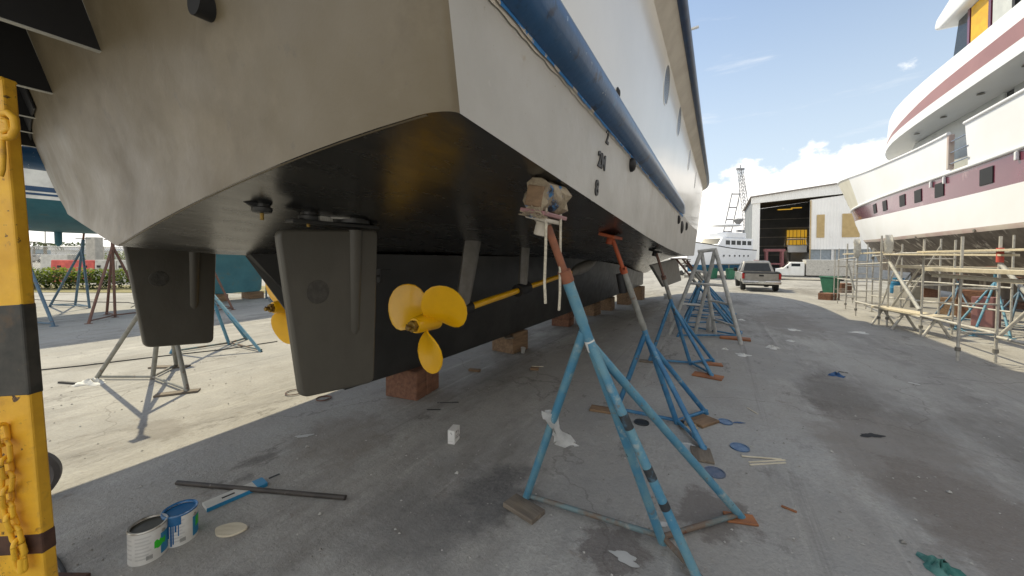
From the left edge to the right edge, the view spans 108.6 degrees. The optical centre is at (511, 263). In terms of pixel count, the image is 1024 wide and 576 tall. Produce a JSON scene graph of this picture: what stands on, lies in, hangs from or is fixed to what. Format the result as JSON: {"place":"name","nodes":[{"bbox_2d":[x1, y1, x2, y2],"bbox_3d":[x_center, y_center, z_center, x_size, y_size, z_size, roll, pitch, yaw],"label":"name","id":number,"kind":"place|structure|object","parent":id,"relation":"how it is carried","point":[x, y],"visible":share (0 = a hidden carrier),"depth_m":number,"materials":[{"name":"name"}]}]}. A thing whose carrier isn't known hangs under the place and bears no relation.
{"place":"outdoors","nodes":[
{"label":"outdoors","id":0,"kind":"place"},
{"bbox_2d":[48,452,62,490],"bbox_3d":[-3.117,1.367,2.325,0.350,0.350,0.110,-1,1,-40],"label":"caster wheel","id":1,"kind":"object","parent":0,"point":[55,467],"visible":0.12,"depth_m":2.40,"materials":[{"name":"grey rubber"}]},
{"bbox_2d":[29,0,957,258],"label":"sky","id":2,"kind":"structure","parent":0,"point":[796,94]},
{"bbox_2d":[33,256,1023,575],"bbox_3d":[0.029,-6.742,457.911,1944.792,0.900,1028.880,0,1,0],"label":"ground","id":3,"kind":"structure","parent":0,"point":[945,430],"depth_m":3.05,"materials":[{"name":"concrete"}]},
{"bbox_2d":[29,227,57,326],"bbox_3d":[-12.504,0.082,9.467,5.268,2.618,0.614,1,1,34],"label":"jack stand","id":4,"kind":"object","parent":3,"relation":"on","point":[44,303],"visible":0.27,"depth_m":8.31,"materials":[{"name":"blue paint"}]},
{"bbox_2d":[0,76,90,575],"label":"yellow post","id":5,"kind":"object","parent":3,"relation":"on","point":[22,414],"visible":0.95,"depth_m":1.59,"materials":[{"name":"metal"}]},
{"bbox_2d":[0,422,28,573],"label":"chain","id":6,"kind":"object","parent":5,"relation":"hanging from","point":[19,550],"visible":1,"depth_m":1.56,"materials":[{"name":"yellow paint"}]},
{"bbox_2d":[40,254,78,270],"bbox_3d":[-36.866,0.063,30.010,2.200,1.700,0.800,0,1,0],"label":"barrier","id":7,"kind":"object","parent":3,"relation":"on","point":[45,260],"visible":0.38,"depth_m":29.61,"materials":[{"name":"metal"}]},
{"bbox_2d":[48,233,90,308],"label":"jack stand","id":8,"kind":"object","parent":3,"relation":"on","point":[82,256],"visible":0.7,"depth_m":11.33,"materials":[{"name":"blue paint"}]},
{"bbox_2d":[51,260,94,281],"bbox_3d":[-26.141,0.413,22.014,2.584,1.300,0.600,0,1,0],"label":"road barrier","id":9,"kind":"object","parent":3,"relation":"on","point":[56,264],"visible":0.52,"depth_m":21.87,"materials":[{"name":"red plastic"}]},
{"bbox_2d":[31,246,124,271],"bbox_3d":[-31.320,-0.263,30.003,20.058,2.300,0.080,0,1,0],"label":"chain link fence","id":10,"kind":"object","parent":3,"relation":"on","point":[38,250],"visible":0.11,"depth_m":29.98,"materials":[{"name":"metal"}]},
{"bbox_2d":[47,245,123,259],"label":"site trailer","id":11,"kind":"object","parent":3,"relation":"on","point":[73,250],"visible":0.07,"depth_m":62.35,"materials":[{"name":"white metal"}]},
{"bbox_2d":[72,377,105,386],"bbox_3d":[-5.229,1.450,4.605,0.342,0.075,0.275,0,1,0],"label":"rag","id":12,"kind":"object","parent":3,"relation":"on","point":[93,381],"visible":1,"depth_m":4.55,"materials":[{"name":"white fabric"}]},
{"bbox_2d":[85,237,102,259],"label":"concrete pillar","id":13,"kind":"structure","parent":3,"relation":"on","point":[93,248],"depth_m":28.70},
{"bbox_2d":[95,260,116,281],"bbox_3d":[-24.179,0.412,22.014,1.276,1.320,0.600,0,1,0],"label":"road barrier","id":14,"kind":"object","parent":3,"relation":"on","point":[99,264],"visible":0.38,"depth_m":21.87,"materials":[{"name":"plastic"}]},
{"bbox_2d":[85,239,135,323],"bbox_3d":[-10.274,0.315,9.243,1.056,2.152,1.657,0,1,-13],"label":"jack stand","id":15,"kind":"object","parent":3,"relation":"on","point":[111,256],"visible":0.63,"depth_m":9.46,"materials":[{"name":"brown paint"}]},
{"bbox_2d":[94,315,189,390],"bbox_3d":[-4.478,0.561,4.817,1.681,1.885,0.716,1,1,16],"label":"jack stand","id":16,"kind":"object","parent":3,"relation":"on","point":[177,354],"visible":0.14,"depth_m":4.66,"materials":[{"name":"grey paint"}]},
{"bbox_2d":[126,513,168,566],"bbox_3d":[-1.944,1.469,1.966,0.162,0.170,0.162,-1,1,-38],"label":"paint can","id":17,"kind":"object","parent":3,"relation":"on","point":[147,539],"visible":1,"depth_m":1.92,"materials":[{"name":"metal"}]},
{"bbox_2d":[34,285,264,292],"bbox_3d":[-31.505,1.105,17.577,57.000,0.010,3.900,0,1,0],"label":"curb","id":18,"kind":"object","parent":3,"relation":"on","point":[118,290],"depth_m":16.79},
{"bbox_2d":[32,266,130,288],"bbox_3d":[-19.151,0.676,17.570,11.008,1.122,1.389,0,1,-7],"label":"hedge","id":19,"kind":"object","parent":18,"relation":"on","point":[47,277],"visible":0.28,"depth_m":17.23,"materials":[{"name":"green plant"}]},
{"bbox_2d":[41,341,276,369],"bbox_3d":[-5.499,1.456,5.867,3.000,0.016,0.160,-1,1,-39],"label":"cable","id":20,"kind":"object","parent":3,"relation":"on","point":[149,357],"visible":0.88,"depth_m":5.67,"materials":[{"name":"black rubber"}]},
{"bbox_2d":[153,388,200,397],"bbox_3d":[-3.873,1.490,4.261,0.400,0.020,0.100,0,1,-25],"label":"wooden plank","id":21,"kind":"object","parent":3,"relation":"on","point":[170,393],"visible":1,"depth_m":4.24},
{"bbox_2d":[160,499,198,547],"bbox_3d":[-1.881,1.467,2.086,0.162,0.170,0.162,-1,1,-40],"label":"paint can","id":22,"kind":"object","parent":3,"relation":"on","point":[182,523],"visible":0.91,"depth_m":2.05,"materials":[{"name":"metal"}]},
{"bbox_2d":[169,295,262,353],"bbox_3d":[-4.870,0.578,6.490,1.437,1.788,1.057,0,1,0],"label":"jack stand","id":23,"kind":"object","parent":3,"relation":"on","point":[241,330],"visible":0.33,"depth_m":6.38,"materials":[{"name":"blue paint"}]},
{"bbox_2d":[215,294,227,301],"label":"keel block","id":24,"kind":"object","parent":3,"relation":"on","point":[221,297],"depth_m":12.82,"materials":[{"name":"brown wood"}]},
{"bbox_2d":[23,168,261,293],"bbox_3d":[-10.340,-1.412,12.976,3.885,4.915,16.000,1,1,29],"label":"sailboat","id":25,"kind":"object","parent":24,"relation":"on","point":[46,211],"visible":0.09,"depth_m":9.29,"materials":[{"name":"teal paint"}]},
{"bbox_2d":[214,272,235,310],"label":"jack stand","id":26,"kind":"object","parent":3,"relation":"on","point":[231,307],"visible":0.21,"depth_m":10.82,"materials":[{"name":"brown paint"}]},
{"bbox_2d":[215,522,246,537],"bbox_3d":[-1.636,1.543,2.138,0.179,0.012,0.110,0,1,0],"label":"wood disc","id":27,"kind":"object","parent":3,"relation":"on","point":[229,530],"visible":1,"depth_m":2.13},
{"bbox_2d":[202,474,279,511],"bbox_3d":[-1.812,1.532,2.493,0.106,0.024,0.430,1,1,37],"label":"painted board","id":28,"kind":"object","parent":3,"relation":"on","point":[220,500],"visible":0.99,"depth_m":2.42,"materials":[{"name":"wood"}]},
{"bbox_2d":[241,291,263,298],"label":"keel block","id":29,"kind":"object","parent":3,"relation":"on","point":[253,295],"depth_m":13.77,"materials":[{"name":"brown wood"}]},
{"bbox_2d":[175,480,346,499],"bbox_3d":[-1.707,1.523,2.481,1.248,0.031,0.031,0,1,7],"label":"steel pipe","id":30,"kind":"object","parent":3,"relation":"on","point":[265,490],"visible":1,"depth_m":2.46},
{"bbox_2d":[386,366,438,400],"bbox_3d":[-1.171,1.346,4.348,0.440,0.331,0.455,1,1,21],"label":"keel block","id":31,"kind":"object","parent":3,"relation":"on","point":[417,383],"depth_m":4.14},
{"bbox_2d":[0,0,708,396],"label":"motor yacht","id":32,"kind":"object","parent":31,"relation":"on","point":[348,178],"visible":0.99,"depth_m":1.94,"materials":[{"name":"beige paint"}]},
{"bbox_2d":[448,424,459,444],"bbox_3d":[-0.505,1.479,3.197,0.063,0.116,0.118,1,1,14],"label":"box","id":33,"kind":"object","parent":3,"relation":"on","point":[453,433],"visible":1,"depth_m":3.15,"materials":[{"name":"white cardboard"}]},
{"bbox_2d":[492,329,527,353],"bbox_3d":[-0.031,1.313,6.353,0.440,0.331,0.460,1,1,35],"label":"keel block","id":34,"kind":"object","parent":3,"relation":"on","point":[515,344],"depth_m":6.17,"materials":[{"name":"brown wood"}]},
{"bbox_2d":[503,493,544,524],"bbox_3d":[0.074,1.539,2.319,0.240,0.030,0.130,1,1,42],"label":"wooden plank","id":35,"kind":"object","parent":3,"relation":"on","point":[528,511],"visible":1,"depth_m":2.29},
{"bbox_2d":[552,311,573,326],"bbox_3d":[1.205,1.273,8.688,0.420,0.331,0.429,1,1,25],"label":"keel block","id":36,"kind":"object","parent":3,"relation":"on","point":[566,320],"depth_m":8.49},
{"bbox_2d":[583,302,600,315],"bbox_3d":[2.219,1.251,10.353,0.400,0.342,0.550,1,1,33],"label":"keel block","id":37,"kind":"object","parent":3,"relation":"on","point":[594,309],"depth_m":10.12,"materials":[{"name":"brown wood"}]},
{"bbox_2d":[589,404,610,413],"bbox_3d":[0.995,1.517,3.814,0.360,0.025,0.130,1,1,22],"label":"wooden plank","id":38,"kind":"object","parent":3,"relation":"on","point":[600,409],"visible":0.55,"depth_m":3.81,"materials":[{"name":"brown wood"}]},
{"bbox_2d":[599,297,614,310],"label":"keel block","id":39,"kind":"object","parent":3,"relation":"on","point":[607,304],"depth_m":11.46,"materials":[{"name":"brown wood"}]},
{"bbox_2d":[608,550,639,567],"bbox_3d":[0.599,1.561,1.961,0.171,0.001,0.083,1,1,35],"label":"paper scrap","id":40,"kind":"object","parent":3,"relation":"on","point":[625,557],"visible":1,"depth_m":1.95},
{"bbox_2d":[617,292,631,304],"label":"keel block","id":41,"kind":"object","parent":3,"relation":"on","point":[623,298],"depth_m":13.67,"materials":[{"name":"brown wood"}]},
{"bbox_2d":[523,214,745,575],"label":"jack stand","id":42,"kind":"object","parent":3,"relation":"on","point":[604,366],"visible":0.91,"depth_m":1.92,"materials":[{"name":"blue paint"}]},
{"bbox_2d":[519,177,571,220],"bbox_3d":[0.158,-0.292,1.711,0.150,0.192,0.310,1,1,29],"label":"wrapped wood block","id":43,"kind":"object","parent":42,"relation":"on","point":[541,195],"depth_m":1.62,"materials":[{"name":"paint"}]},
{"bbox_2d":[543,208,547,303],"bbox_3d":[0.148,-0.075,1.649,0.021,0.505,0.013,0,1,0],"label":"rope","id":44,"kind":"object","parent":43,"relation":"hanging from","point":[545,263],"visible":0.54,"depth_m":1.65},
{"bbox_2d":[558,214,561,310],"bbox_3d":[0.230,-0.007,1.771,0.018,0.462,0.013,0,1,0],"label":"rope","id":45,"kind":"object","parent":43,"relation":"hanging from","point":[560,246],"visible":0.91,"depth_m":1.77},
{"bbox_2d":[541,410,577,447],"bbox_3d":[0.274,0.940,2.104,0.214,0.212,0.060,0,1,0],"label":"plastic bag","id":46,"kind":"object","parent":42,"relation":"attached to","point":[563,439],"visible":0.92,"depth_m":2.09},
{"bbox_2d":[633,286,644,299],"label":"keel block","id":47,"kind":"object","parent":3,"relation":"on","point":[639,291],"depth_m":16.10,"materials":[{"name":"brown wood"}]},
{"bbox_2d":[598,232,708,449],"bbox_3d":[1.411,0.628,3.596,0.922,1.851,0.887,1,1,29],"label":"jack stand","id":48,"kind":"object","parent":3,"relation":"on","point":[659,360],"visible":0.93,"depth_m":3.51,"materials":[{"name":"blue paint"}]},
{"bbox_2d":[648,249,714,375],"bbox_3d":[2.527,0.649,5.503,0.906,1.744,0.892,1,1,30],"label":"jack stand","id":49,"kind":"object","parent":3,"relation":"on","point":[678,317],"visible":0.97,"depth_m":5.51,"materials":[{"name":"blue paint"}]},
{"bbox_2d":[690,445,714,463],"bbox_3d":[1.533,1.538,2.970,0.150,0.020,0.220,1,1,20],"label":"wooden plank","id":50,"kind":"object","parent":3,"relation":"on","point":[699,454],"visible":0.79,"depth_m":2.95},
{"bbox_2d":[691,414,718,427],"bbox_3d":[1.856,1.525,3.577,0.260,0.025,0.170,0,1,-28],"label":"wooden plank","id":51,"kind":"object","parent":3,"relation":"on","point":[702,421],"visible":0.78,"depth_m":3.56,"materials":[{"name":"brown wood"}]},
{"bbox_2d":[668,248,742,344],"bbox_3d":[3.949,0.583,7.423,1.361,1.807,0.625,1,1,42],"label":"trestle ladder","id":52,"kind":"object","parent":3,"relation":"on","point":[706,275],"visible":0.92,"depth_m":7.28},
{"bbox_2d":[670,258,742,336],"bbox_3d":[4.064,0.683,7.708,1.369,1.605,1.281,1,1,29],"label":"jack stand","id":53,"kind":"object","parent":3,"relation":"on","point":[724,316],"visible":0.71,"depth_m":7.63,"materials":[{"name":"blue paint"}]},
{"bbox_2d":[682,258,732,323],"bbox_3d":[4.901,0.657,9.226,1.369,1.605,1.281,1,1,23],"label":"jack stand","id":54,"kind":"object","parent":3,"relation":"on","point":[715,298],"visible":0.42,"depth_m":9.17,"materials":[{"name":"blue paint"}]},
{"bbox_2d":[692,371,723,380],"bbox_3d":[2.638,1.507,4.959,0.360,0.016,0.200,1,1,38],"label":"wooden plank","id":55,"kind":"object","parent":3,"relation":"on","point":[707,375],"visible":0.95,"depth_m":4.93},
{"bbox_2d":[684,259,736,315],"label":"jack stand","id":56,"kind":"object","parent":3,"relation":"on","point":[717,296],"visible":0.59,"depth_m":10.60,"materials":[{"name":"blue paint"}]},
{"bbox_2d":[683,263,739,278],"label":"cradle","id":57,"kind":"object","parent":3,"relation":"on","point":[702,276],"visible":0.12,"depth_m":42.69,"materials":[{"name":"grey paint"}]},
{"bbox_2d":[687,224,756,271],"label":"cabin cruiser","id":58,"kind":"object","parent":57,"relation":"on","point":[734,247],"visible":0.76,"depth_m":42.72,"materials":[{"name":"white paint"}]},
{"bbox_2d":[704,466,725,478],"bbox_3d":[1.507,1.547,2.736,0.146,0.011,0.146,-1,2,0],"label":"can lid","id":59,"kind":"object","parent":3,"relation":"on","point":[715,472],"visible":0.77,"depth_m":2.73,"materials":[{"name":"metal"}]},
{"bbox_2d":[725,268,734,278],"bbox_3d":[23.522,1.065,39.650,0.736,1.200,0.920,0,1,6],"label":"wheelie bin","id":60,"kind":"object","parent":3,"relation":"on","point":[730,273],"visible":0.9,"depth_m":39.34,"materials":[{"name":"green plastic"}]},
{"bbox_2d":[723,193,739,231],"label":"crane boom","id":61,"kind":"object","parent":3,"relation":"on","point":[732,207],"visible":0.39,"depth_m":79.70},
{"bbox_2d":[730,442,749,451],"bbox_3d":[1.917,1.542,3.098,0.146,0.010,0.146,0,1,0],"label":"can lid","id":62,"kind":"object","parent":3,"relation":"on","point":[739,447],"visible":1,"depth_m":3.10,"materials":[{"name":"blue metal"}]},
{"bbox_2d":[733,165,747,232],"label":"crane boom","id":63,"kind":"object","parent":3,"relation":"on","point":[738,220],"visible":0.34,"depth_m":74.57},
{"bbox_2d":[723,511,758,526],"bbox_3d":[1.394,1.554,2.247,0.170,0.014,0.090,0,1,12],"label":"wooden plank","id":64,"kind":"object","parent":3,"relation":"on","point":[749,519],"visible":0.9,"depth_m":2.22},
{"bbox_2d":[733,260,781,290],"bbox_3d":[16.311,0.686,24.653,2.420,1.915,5.732,1,1,27],"label":"pickup truck","id":65,"kind":"object","parent":3,"relation":"on","point":[755,273],"visible":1,"depth_m":23.13,"materials":[{"name":"silver metal"}]},
{"bbox_2d":[774,260,856,280],"bbox_3d":[31.422,0.642,39.176,7.364,2.210,2.200,1,1,30],"label":"box truck","id":66,"kind":"object","parent":3,"relation":"on","point":[811,268],"visible":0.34,"depth_m":38.03,"materials":[{"name":"white paint"}]},
{"bbox_2d":[743,183,910,278],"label":"shed","id":67,"kind":"object","parent":3,"relation":"on","point":[820,218],"visible":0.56,"depth_m":47.09,"materials":[{"name":"metal"}]},
{"bbox_2d":[763,249,785,267],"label":"hoist frame","id":68,"kind":"object","parent":67,"relation":"on","point":[781,258],"visible":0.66,"depth_m":51.47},
{"bbox_2d":[784,238,808,262],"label":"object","id":69,"kind":"object","parent":67,"relation":"in","point":[794,253],"visible":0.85,"depth_m":52.05,"materials":[{"name":"white paint"}]},
{"bbox_2d":[818,292,839,299],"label":"timber block","id":70,"kind":"object","parent":3,"relation":"on","point":[825,296],"depth_m":16.52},
{"bbox_2d":[819,276,841,292],"bbox_3d":[17.200,1.173,19.878,0.608,0.996,0.766,0,1,-17],"label":"wheelie bin","id":71,"kind":"object","parent":3,"relation":"on","point":[827,283],"visible":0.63,"depth_m":19.74,"materials":[{"name":"green plastic"}]},
{"bbox_2d":[838,283,851,292],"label":"timber block","id":72,"kind":"object","parent":3,"relation":"on","point":[842,288],"depth_m":21.85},
{"bbox_2d":[836,249,854,303],"bbox_3d":[13.408,0.484,14.786,0.812,2.205,0.067,0,1,-9],"label":"scaffold","id":73,"kind":"object","parent":3,"relation":"on","point":[837,299],"visible":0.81,"depth_m":14.73,"materials":[{"name":"metal"}]},
{"bbox_2d":[844,244,868,308],"bbox_3d":[11.593,0.424,12.384,0.890,2.206,0.067,0,1,-9],"label":"scaffold","id":74,"kind":"object","parent":3,"relation":"on","point":[846,285],"visible":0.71,"depth_m":12.38,"materials":[{"name":"metal"}]},
{"bbox_2d":[854,242,883,315],"bbox_3d":[10.118,0.415,10.434,0.902,2.106,0.067,0,1,-8],"label":"scaffold","id":75,"kind":"object","parent":3,"relation":"on","point":[857,278],"visible":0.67,"depth_m":10.39,"materials":[{"name":"metal"}]},
{"bbox_2d":[853,239,860,256],"bbox_3d":[9.715,-0.444,10.354,0.165,0.510,0.169,-1,2,-45],"label":"plastic wrap","id":76,"kind":"object","parent":75,"relation":"attached to","point":[857,248],"visible":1,"depth_m":10.32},
{"bbox_2d":[877,236,890,325],"bbox_3d":[8.886,0.395,8.792,0.078,2.150,0.211,0,1,-33],"label":"scaffold","id":77,"kind":"object","parent":3,"relation":"on","point":[888,286],"visible":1,"depth_m":8.82,"materials":[{"name":"metal"}]},
{"bbox_2d":[884,235,893,255],"bbox_3d":[8.924,-0.433,8.713,0.197,0.510,0.158,0,1,0],"label":"plastic wrap","id":78,"kind":"object","parent":77,"relation":"attached to","point":[889,244],"visible":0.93,"depth_m":8.67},
{"bbox_2d":[899,244,903,316],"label":"scaffold","id":79,"kind":"object","parent":3,"relation":"on","point":[901,256],"visible":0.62,"depth_m":10.00,"materials":[{"name":"metal"}]},
{"bbox_2d":[901,246,940,307],"bbox_3d":[10.637,0.412,9.609,0.040,1.717,0.843,0,1,-8],"label":"scaffold brace","id":80,"kind":"object","parent":79,"relation":"attached to","point":[916,284],"visible":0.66,"depth_m":9.62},
{"bbox_2d":[893,286,920,306],"bbox_3d":[14.442,1.186,13.457,0.500,0.750,0.500,0,1,-11],"label":"concrete block","id":81,"kind":"object","parent":3,"relation":"on","point":[916,293],"depth_m":13.26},
{"bbox_2d":[871,305,952,337],"bbox_3d":[8.804,1.265,8.193,0.494,0.457,1.713,1,1,13],"label":"plank bench","id":82,"kind":"object","parent":3,"relation":"on","point":[904,311],"visible":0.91,"depth_m":8.20,"materials":[{"name":"brown wood"}]},
{"bbox_2d":[923,288,937,297],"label":"keel block","id":83,"kind":"object","parent":3,"relation":"on","point":[932,293],"depth_m":18.40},
{"bbox_2d":[918,239,956,335],"bbox_3d":[8.927,0.491,7.715,0.885,2.001,0.067,0,1,-9],"label":"scaffold","id":84,"kind":"object","parent":3,"relation":"on","point":[920,326],"visible":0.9,"depth_m":7.69,"materials":[{"name":"metal"}]},
{"bbox_2d":[888,261,921,310],"bbox_3d":[8.717,0.459,8.193,0.070,1.027,1.216,1,1,23],"label":"scaffold brace","id":85,"kind":"object","parent":84,"relation":"attached to","point":[905,287],"visible":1,"depth_m":8.12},
{"bbox_2d":[890,265,921,306],"bbox_3d":[9.523,0.576,8.912,0.048,1.145,1.649,1,1,30],"label":"scaffold brace","id":86,"kind":"object","parent":84,"relation":"attached to","point":[907,284],"visible":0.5,"depth_m":8.80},
{"bbox_2d":[896,265,1023,269],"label":"scaffold board","id":87,"kind":"object","parent":84,"relation":"on","point":[910,266],"visible":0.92,"depth_m":7.87,"materials":[{"name":"brown wood"}]},
{"bbox_2d":[936,239,941,322],"bbox_3d":[10.694,0.420,9.209,0.111,2.100,0.111,0,1,-22],"label":"scaffold","id":88,"kind":"object","parent":3,"relation":"on","point":[939,287],"visible":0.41,"depth_m":9.20,"materials":[{"name":"metal"}]},
{"bbox_2d":[916,551,966,575],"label":"rag","id":89,"kind":"object","parent":3,"relation":"on","point":[933,564],"visible":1,"depth_m":1.88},
{"bbox_2d":[940,297,955,315],"bbox_3d":[12.964,1.237,10.798,0.550,0.500,0.400,0,1,-11],"label":"timber block","id":90,"kind":"object","parent":3,"relation":"on","point":[945,308],"depth_m":10.77,"materials":[{"name":"brown wood"}]},
{"bbox_2d":[934,274,970,320],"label":"jack stand","id":91,"kind":"object","parent":3,"relation":"on","point":[950,296],"visible":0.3,"depth_m":10.07,"materials":[{"name":"grey"}]},
{"bbox_2d":[956,289,993,317],"bbox_3d":[12.562,1.088,9.989,0.500,0.750,0.500,0,1,-17],"label":"timber block","id":92,"kind":"object","parent":3,"relation":"on","point":[968,294],"depth_m":9.95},
{"bbox_2d":[954,236,1002,362],"bbox_3d":[7.254,0.547,5.723,0.535,1.951,0.068,1,1,15],"label":"scaffold","id":93,"kind":"object","parent":3,"relation":"on","point":[957,349],"visible":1,"depth_m":5.73,"materials":[{"name":"metal"}]},
{"bbox_2d":[883,254,1019,255],"bbox_3d":[8.221,-0.181,7.135,0.200,0.075,3.466,1,1,24],"label":"scaffold board","id":94,"kind":"object","parent":93,"relation":"on","point":[959,254],"visible":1,"depth_m":6.41,"materials":[{"name":"brown wood"}]},
{"bbox_2d":[919,314,994,334],"bbox_3d":[7.992,1.072,6.670,0.048,0.077,2.254,1,1,28],"label":"scaffold ledger","id":95,"kind":"object","parent":93,"relation":"attached to","point":[955,323],"visible":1,"depth_m":6.55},
{"bbox_2d":[998,312,1023,336],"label":"scaffold brace","id":96,"kind":"object","parent":95,"relation":"attached to","point":[1020,317],"visible":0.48,"depth_m":5.76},
{"bbox_2d":[917,248,1023,252],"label":"scaffold board","id":97,"kind":"object","parent":93,"relation":"on","point":[984,250],"visible":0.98,"depth_m":6.03,"materials":[{"name":"brown wood"}]},
{"bbox_2d":[925,267,1023,274],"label":"scaffold board","id":98,"kind":"object","parent":93,"relation":"on","point":[987,271],"visible":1,"depth_m":5.28,"materials":[{"name":"brown wood"}]},
{"bbox_2d":[932,274,1023,283],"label":"scaffold board","id":99,"kind":"object","parent":93,"relation":"on","point":[995,279],"visible":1,"depth_m":5.28,"materials":[{"name":"brown wood"}]},
{"bbox_2d":[994,336,1023,344],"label":"scaffold ledger","id":100,"kind":"object","parent":93,"relation":"attached to","point":[1010,340],"visible":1,"depth_m":5.43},
{"bbox_2d":[999,263,1023,293],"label":"scaffold brace","id":101,"kind":"object","parent":93,"relation":"attached to","point":[1019,286],"visible":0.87,"depth_m":5.45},
{"bbox_2d":[948,266,1014,338],"bbox_3d":[10.375,0.780,8.178,2.028,1.451,0.866,-1,1,-42],"label":"jack stand","id":102,"kind":"object","parent":3,"relation":"on","point":[1009,335],"visible":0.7,"depth_m":8.07,"materials":[{"name":"blue paint"}]},
{"bbox_2d":[971,296,1001,327],"bbox_3d":[11.246,1.132,8.731,0.350,0.700,0.350,0,1,-17],"label":"red crate","id":103,"kind":"object","parent":3,"relation":"on","point":[988,319],"visible":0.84,"depth_m":8.62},
{"bbox_2d":[1009,235,1015,336],"bbox_3d":[10.332,0.449,7.609,0.111,2.100,0.111,1,1,22],"label":"scaffold","id":104,"kind":"object","parent":3,"relation":"on","point":[1012,284],"visible":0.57,"depth_m":7.60,"materials":[{"name":"metal"}]},
{"bbox_2d":[939,303,1009,312],"bbox_3d":[10.511,0.984,8.420,0.040,0.039,1.640,0,1,13],"label":"scaffold ledger","id":105,"kind":"object","parent":104,"relation":"attached to","point":[976,307],"visible":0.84,"depth_m":8.29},
{"bbox_2d":[939,282,1010,288],"bbox_3d":[10.513,0.484,8.410,0.040,0.039,1.640,0,1,13],"label":"scaffold ledger","id":106,"kind":"object","parent":104,"relation":"attached to","point":[975,285],"visible":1,"depth_m":8.28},
{"bbox_2d":[1001,277,1023,328],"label":"jack stand","id":107,"kind":"object","parent":3,"relation":"on","point":[1018,294],"visible":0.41,"depth_m":8.82,"materials":[{"name":"blue metal"}]},
{"bbox_2d":[47,311,1023,575],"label":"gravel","id":108,"kind":"structure","parent":0,"point":[603,479],"depth_m":2.47,"materials":[{"name":"gravel"}]},
{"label":"keel block","id":109,"kind":"object","parent":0,"visible":0},
{"bbox_2d":[837,0,1023,302],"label":"motor yacht","id":110,"kind":"object","parent":109,"relation":"on","point":[950,171],"visible":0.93,"depth_m":12.00,"materials":[{"name":"white paint"}]},
{"bbox_2d":[914,189,921,202],"bbox_3d":[15.139,-2.534,13.723,0.044,0.460,0.580,1,1,31],"label":"hull window","id":111,"kind":"structure","parent":110,"relation":"in","point":[918,193],"depth_m":13.66,"materials":[{"name":"grey glass"}]},
{"bbox_2d":[934,182,943,197],"bbox_3d":[14.331,-2.482,12.342,0.039,0.460,0.580,1,1,30],"label":"hull window","id":112,"kind":"structure","parent":110,"relation":"in","point":[939,188],"depth_m":12.30,"materials":[{"name":"grey glass"}]},
{"bbox_2d":[979,165,993,185],"bbox_3d":[13.062,-2.419,10.131,0.034,0.460,0.580,1,1,30],"label":"hull window","id":113,"kind":"structure","parent":110,"relation":"in","point":[986,175],"depth_m":10.10,"materials":[{"name":"grey glass"}]},
{"bbox_2d":[992,0,1011,23],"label":"window pane","id":114,"kind":"structure","parent":110,"relation":"in","point":[1000,7],"depth_m":11.59,"materials":[{"name":"glass"}]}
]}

